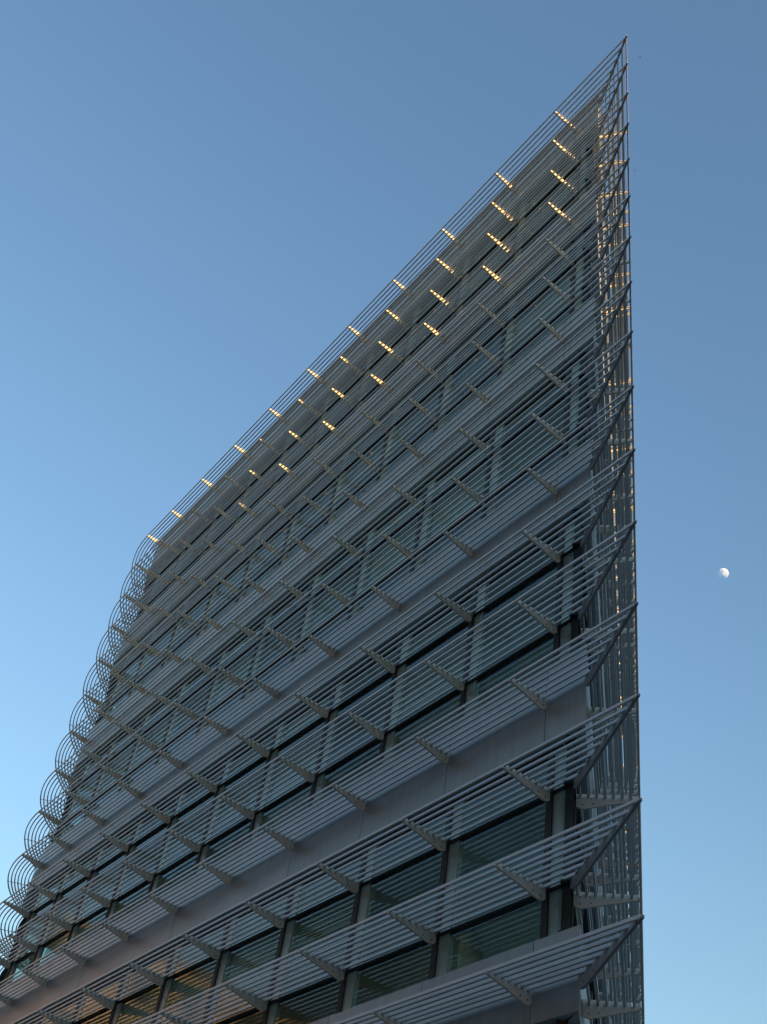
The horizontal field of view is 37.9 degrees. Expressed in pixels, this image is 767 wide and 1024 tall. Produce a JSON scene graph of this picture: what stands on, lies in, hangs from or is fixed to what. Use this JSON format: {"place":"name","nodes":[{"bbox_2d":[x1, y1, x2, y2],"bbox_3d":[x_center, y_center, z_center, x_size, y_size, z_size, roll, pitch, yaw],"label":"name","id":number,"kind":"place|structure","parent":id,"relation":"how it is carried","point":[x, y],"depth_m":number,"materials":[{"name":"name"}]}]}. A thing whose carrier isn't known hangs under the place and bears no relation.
{"place":"outdoors","nodes":[
{"label":"outdoors","id":0,"kind":"place"},
{"bbox_2d":[0,35,644,1023],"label":"office building","id":1,"kind":"structure","parent":0,"point":[352,751],"depth_m":20.78,"materials":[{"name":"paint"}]},
{"bbox_2d":[0,917,26,985],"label":"window","id":2,"kind":"structure","parent":1,"relation":"in","point":[3,974],"depth_m":30.39,"materials":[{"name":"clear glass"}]},
{"bbox_2d":[23,937,39,969],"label":"window","id":3,"kind":"structure","parent":1,"relation":"in","point":[30,959],"depth_m":32.39,"materials":[{"name":"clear glass"}]},
{"bbox_2d":[23,1014,40,1023],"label":"window","id":4,"kind":"structure","parent":1,"relation":"in","point":[40,1014],"depth_m":25.57,"materials":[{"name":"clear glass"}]},
{"bbox_2d":[1,873,63,987],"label":"window","id":5,"kind":"structure","parent":1,"relation":"in","point":[13,966],"depth_m":29.32,"materials":[{"name":"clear glass"}]},
{"bbox_2d":[38,994,79,1023],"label":"window","id":6,"kind":"structure","parent":1,"relation":"in","point":[79,994],"depth_m":24.51,"materials":[{"name":"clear glass"}]},
{"bbox_2d":[50,786,76,842],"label":"window","id":7,"kind":"structure","parent":1,"relation":"in","point":[74,789],"depth_m":33.50,"materials":[{"name":"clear glass"}]},
{"bbox_2d":[30,849,97,970],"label":"window","id":8,"kind":"structure","parent":1,"relation":"in","point":[38,954],"depth_m":27.99,"materials":[{"name":"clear glass"}]},
{"bbox_2d":[58,743,110,836],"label":"window","id":9,"kind":"structure","parent":1,"relation":"in","point":[104,752],"depth_m":32.15,"materials":[{"name":"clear glass"}]},
{"bbox_2d":[72,972,122,1023],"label":"window","id":10,"kind":"structure","parent":1,"relation":"in","point":[103,1011],"depth_m":23.09,"materials":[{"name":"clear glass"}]},
{"bbox_2d":[64,823,134,948],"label":"window","id":11,"kind":"structure","parent":1,"relation":"in","point":[76,926],"depth_m":26.65,"materials":[{"name":"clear glass"}]},
{"bbox_2d":[95,677,115,724],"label":"window","id":12,"kind":"structure","parent":1,"relation":"in","point":[111,685],"depth_m":36.02,"materials":[{"name":"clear glass"}]},
{"bbox_2d":[84,716,143,817],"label":"window","id":13,"kind":"structure","parent":1,"relation":"in","point":[137,725],"depth_m":30.96,"materials":[{"name":"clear glass"}]},
{"bbox_2d":[103,639,146,717],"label":"window","id":14,"kind":"structure","parent":1,"relation":"in","point":[141,654],"depth_m":34.77,"materials":[{"name":"clear glass"}]},
{"bbox_2d":[101,794,176,928],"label":"window","id":15,"kind":"structure","parent":1,"relation":"in","point":[114,903],"depth_m":25.46,"materials":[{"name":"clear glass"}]},
{"bbox_2d":[108,947,171,1023],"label":"window","id":16,"kind":"structure","parent":1,"relation":"in","point":[115,1016],"depth_m":21.66,"materials":[{"name":"clear glass"}]},
{"bbox_2d":[133,580,153,622],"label":"window","id":17,"kind":"structure","parent":1,"relation":"in","point":[153,580],"depth_m":38.57,"materials":[{"name":"clear glass"}]},
{"bbox_2d":[118,686,179,791],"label":"window","id":18,"kind":"structure","parent":1,"relation":"in","point":[175,694],"depth_m":29.62,"materials":[{"name":"clear glass"}]},
{"bbox_2d":[128,608,180,695],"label":"window","id":19,"kind":"structure","parent":1,"relation":"in","point":[173,625],"depth_m":33.58,"materials":[{"name":"clear glass"}]},
{"bbox_2d":[141,543,182,614],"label":"window","id":20,"kind":"structure","parent":1,"relation":"in","point":[176,558],"depth_m":37.61,"materials":[{"name":"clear glass"}]},
{"bbox_2d":[144,762,222,903],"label":"window","id":21,"kind":"structure","parent":1,"relation":"in","point":[155,883],"depth_m":24.11,"materials":[{"name":"clear glass"}]},
{"bbox_2d":[155,653,219,764],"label":"window","id":22,"kind":"structure","parent":1,"relation":"in","point":[210,661],"depth_m":28.34,"materials":[{"name":"clear glass"}]},
{"bbox_2d":[161,577,214,667],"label":"window","id":23,"kind":"structure","parent":1,"relation":"in","point":[208,593],"depth_m":32.30,"materials":[{"name":"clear glass"}]},
{"bbox_2d":[151,918,226,1023],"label":"window","id":24,"kind":"structure","parent":1,"relation":"in","point":[166,989],"depth_m":20.29,"materials":[{"name":"clear glass"}]},
{"bbox_2d":[166,511,213,590],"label":"window","id":25,"kind":"structure","parent":1,"relation":"in","point":[198,536],"depth_m":36.40,"materials":[{"name":"clear glass"}]},
{"bbox_2d":[197,481,246,561],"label":"window","id":26,"kind":"structure","parent":1,"relation":"in","point":[240,495],"depth_m":34.95,"materials":[{"name":"grey metal"}]},
{"bbox_2d":[196,542,252,636],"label":"window","id":27,"kind":"structure","parent":1,"relation":"in","point":[246,559],"depth_m":31.01,"materials":[{"name":"grey metal"}]},
{"bbox_2d":[195,618,262,734],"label":"window","id":28,"kind":"structure","parent":1,"relation":"in","point":[261,619],"depth_m":26.92,"materials":[{"name":"grey glass"}]},
{"bbox_2d":[192,726,274,875],"bbox_3d":[-2.958,5.876,22.496,0.175,2.829,2.083,32,-47,-21],"label":"window","id":29,"kind":"structure","parent":1,"relation":"in","point":[204,852],"depth_m":22.77,"materials":[{"name":"grey glass"}]},
{"bbox_2d":[201,885,289,1023],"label":"window","id":30,"kind":"structure","parent":1,"relation":"in","point":[222,964],"depth_m":18.84,"materials":[{"name":"grey glass"}]},
{"bbox_2d":[231,442,283,529],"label":"window","id":31,"kind":"structure","parent":1,"relation":"in","point":[276,460],"depth_m":33.64,"materials":[{"name":"grey glass"}]},
{"bbox_2d":[235,504,294,603],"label":"window","id":32,"kind":"structure","parent":1,"relation":"in","point":[288,521],"depth_m":29.65,"materials":[{"name":"glass"}]},
{"bbox_2d":[240,578,310,700],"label":"window","id":33,"kind":"structure","parent":1,"relation":"in","point":[306,582],"depth_m":25.68,"materials":[{"name":"grey glass"}]},
{"bbox_2d":[246,685,332,843],"bbox_3d":[-1.720,4.849,21.172,0.175,2.829,2.083,32,-47,-21],"label":"window","id":34,"kind":"structure","parent":1,"relation":"in","point":[259,816],"depth_m":21.28,"materials":[{"name":"grey glass"}]},
{"bbox_2d":[268,403,322,493],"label":"window","id":35,"kind":"structure","parent":1,"relation":"in","point":[316,421],"depth_m":32.35,"materials":[{"name":"grey glass"}]},
{"bbox_2d":[277,463,339,566],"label":"window","id":36,"kind":"structure","parent":1,"relation":"in","point":[333,480],"depth_m":28.31,"materials":[{"name":"grey metal"}]},
{"bbox_2d":[261,848,362,1023],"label":"window","id":37,"kind":"structure","parent":1,"relation":"in","point":[285,944],"depth_m":17.42,"materials":[{"name":"grey glass"}]},
{"bbox_2d":[290,534,364,662],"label":"window","id":38,"kind":"structure","parent":1,"relation":"in","point":[362,536],"depth_m":24.30,"materials":[{"name":"grey glass"}]},
{"bbox_2d":[308,365,363,455],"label":"window","id":39,"kind":"structure","parent":1,"relation":"in","point":[358,380],"depth_m":30.99,"materials":[{"name":"grey glass"}]},
{"bbox_2d":[307,640,397,807],"bbox_3d":[-0.483,3.823,19.847,0.175,2.829,2.083,32,-47,-21],"label":"window","id":40,"kind":"structure","parent":1,"relation":"in","point":[319,783],"depth_m":20.14,"materials":[{"name":"grey metal"}]},
{"bbox_2d":[324,418,388,526],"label":"window","id":41,"kind":"structure","parent":1,"relation":"in","point":[384,434],"depth_m":26.92,"materials":[{"name":"grey glass"}]},
{"bbox_2d":[352,316,410,413],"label":"window","id":42,"kind":"structure","parent":1,"relation":"in","point":[405,334],"depth_m":29.65,"materials":[{"name":"grey glass"}]},
{"bbox_2d":[346,485,423,620],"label":"window","id":43,"kind":"structure","parent":1,"relation":"in","point":[422,487],"depth_m":22.93,"materials":[{"name":"grey glass"}]},
{"bbox_2d":[335,804,447,1013],"bbox_3d":[0.189,5.643,15.789,0.175,2.645,2.083,32,-47,-21],"label":"window","id":44,"kind":"structure","parent":1,"relation":"in","point":[348,991],"depth_m":16.04,"materials":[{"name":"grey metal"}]},
{"bbox_2d":[375,368,443,482],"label":"window","id":45,"kind":"structure","parent":1,"relation":"in","point":[439,385],"depth_m":25.66,"materials":[{"name":"grey glass"}]},
{"bbox_2d":[377,588,472,766],"bbox_3d":[0.755,2.797,18.523,0.175,2.829,2.083,32,-47,-21],"label":"window","id":46,"kind":"structure","parent":1,"relation":"in","point":[389,741],"depth_m":18.65,"materials":[{"name":"grey glass"}]},
{"bbox_2d":[399,270,459,369],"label":"window","id":47,"kind":"structure","parent":1,"relation":"in","point":[456,284],"depth_m":28.23,"materials":[{"name":"grey glass"}]},
{"bbox_2d":[409,430,490,573],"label":"window","id":48,"kind":"structure","parent":1,"relation":"in","point":[481,463],"depth_m":21.58,"materials":[{"name":"grey glass"}]},
{"bbox_2d":[433,313,503,432],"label":"window","id":49,"kind":"structure","parent":1,"relation":"in","point":[500,330],"depth_m":24.35,"materials":[{"name":"grey metal"}]},
{"bbox_2d":[452,212,515,318],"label":"window","id":50,"kind":"structure","parent":1,"relation":"in","point":[512,229],"depth_m":27.02,"materials":[{"name":"grey glass"}]},
{"bbox_2d":[428,752,547,979],"bbox_3d":[1.427,4.617,14.465,0.175,2.645,2.083,32,-47,-21],"label":"window","id":51,"kind":"structure","parent":1,"relation":"in","point":[442,950],"depth_m":14.69,"materials":[{"name":"grey metal"}]},
{"bbox_2d":[458,528,558,718],"bbox_3d":[1.992,1.771,17.199,0.175,2.829,2.083,32,-47,-21],"label":"window","id":52,"kind":"structure","parent":1,"relation":"in","point":[471,687],"depth_m":17.46,"materials":[{"name":"grey metal"}]},
{"bbox_2d":[481,368,565,519],"bbox_3d":[2.563,-1.099,19.955,0.175,2.750,2.083,32,-47,-21],"label":"window","id":53,"kind":"structure","parent":1,"relation":"in","point":[561,399],"depth_m":20.35,"materials":[{"name":"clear glass"}]},
{"bbox_2d":[497,251,571,376],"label":"window","id":54,"kind":"structure","parent":1,"relation":"in","point":[561,275],"depth_m":22.84,"materials":[{"name":"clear glass"}]},
{"bbox_2d":[510,156,575,263],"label":"window","id":55,"kind":"structure","parent":1,"relation":"in","point":[574,168],"depth_m":25.66,"materials":[{"name":"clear glass"}]},
{"bbox_2d":[539,737,575,938],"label":"window","id":56,"kind":"structure","parent":1,"relation":"in","point":[553,813],"depth_m":13.55,"materials":[{"name":"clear glass"}]},
{"bbox_2d":[555,1019,565,1023],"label":"window","id":57,"kind":"structure","parent":1,"relation":"in","point":[557,1021],"depth_m":11.91,"materials":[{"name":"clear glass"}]},
{"bbox_2d":[552,512,581,663],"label":"window","id":58,"kind":"structure","parent":1,"relation":"in","point":[561,637],"depth_m":16.29,"materials":[{"name":"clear glass"}]},
{"bbox_2d":[558,735,577,931],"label":"window","id":59,"kind":"structure","parent":1,"relation":"in","point":[566,783],"depth_m":13.67,"materials":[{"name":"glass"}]},
{"bbox_2d":[562,350,586,458],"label":"window","id":60,"kind":"structure","parent":1,"relation":"in","point":[581,383],"depth_m":19.18,"materials":[{"name":"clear glass"}]},
{"bbox_2d":[568,509,582,653],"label":"window","id":61,"kind":"structure","parent":1,"relation":"in","point":[572,615],"depth_m":16.48,"materials":[{"name":"glass"}]},
{"bbox_2d":[573,771,583,926],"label":"window","id":62,"kind":"structure","parent":1,"relation":"in","point":[578,817],"depth_m":15.05,"materials":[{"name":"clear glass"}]},
{"bbox_2d":[569,228,589,314],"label":"window","id":63,"kind":"structure","parent":1,"relation":"in","point":[580,258],"depth_m":21.86,"materials":[{"name":"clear glass"}]},
{"bbox_2d":[575,350,587,448],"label":"window","id":64,"kind":"structure","parent":1,"relation":"in","point":[582,375],"depth_m":19.42,"materials":[{"name":"glass"}]},
{"bbox_2d":[574,136,592,202],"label":"window","id":65,"kind":"structure","parent":1,"relation":"in","point":[590,152],"depth_m":24.71,"materials":[{"name":"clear glass"}]},
{"bbox_2d":[580,547,588,650],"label":"window","id":66,"kind":"structure","parent":1,"relation":"in","point":[586,618],"depth_m":17.98,"materials":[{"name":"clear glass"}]},
{"bbox_2d":[580,228,590,305],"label":"window","id":67,"kind":"structure","parent":1,"relation":"in","point":[586,229],"depth_m":22.17,"materials":[{"name":"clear glass"}]},
{"bbox_2d":[583,887,589,955],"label":"window","id":68,"kind":"structure","parent":1,"relation":"in","point":[585,920],"depth_m":16.59,"materials":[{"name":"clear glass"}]},
{"bbox_2d":[584,133,592,193],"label":"window","id":69,"kind":"structure","parent":1,"relation":"in","point":[587,149],"depth_m":24.91,"materials":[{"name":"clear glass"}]},
{"bbox_2d":[586,384,590,439],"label":"window","id":70,"kind":"structure","parent":1,"relation":"in","point":[587,384],"depth_m":20.40,"materials":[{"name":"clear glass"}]},
{"bbox_2d":[588,641,591,706],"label":"window","id":71,"kind":"structure","parent":1,"relation":"in","point":[589,655],"depth_m":19.34,"materials":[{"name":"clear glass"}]},
{"bbox_2d":[589,954,594,1023],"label":"window","id":72,"kind":"structure","parent":1,"relation":"in","point":[591,986],"depth_m":18.24,"materials":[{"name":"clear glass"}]},
{"bbox_2d":[0,0,766,1023],"label":"sky","id":73,"kind":"structure","parent":0,"point":[198,198],"materials":[{"name":"blue"}]}
]}

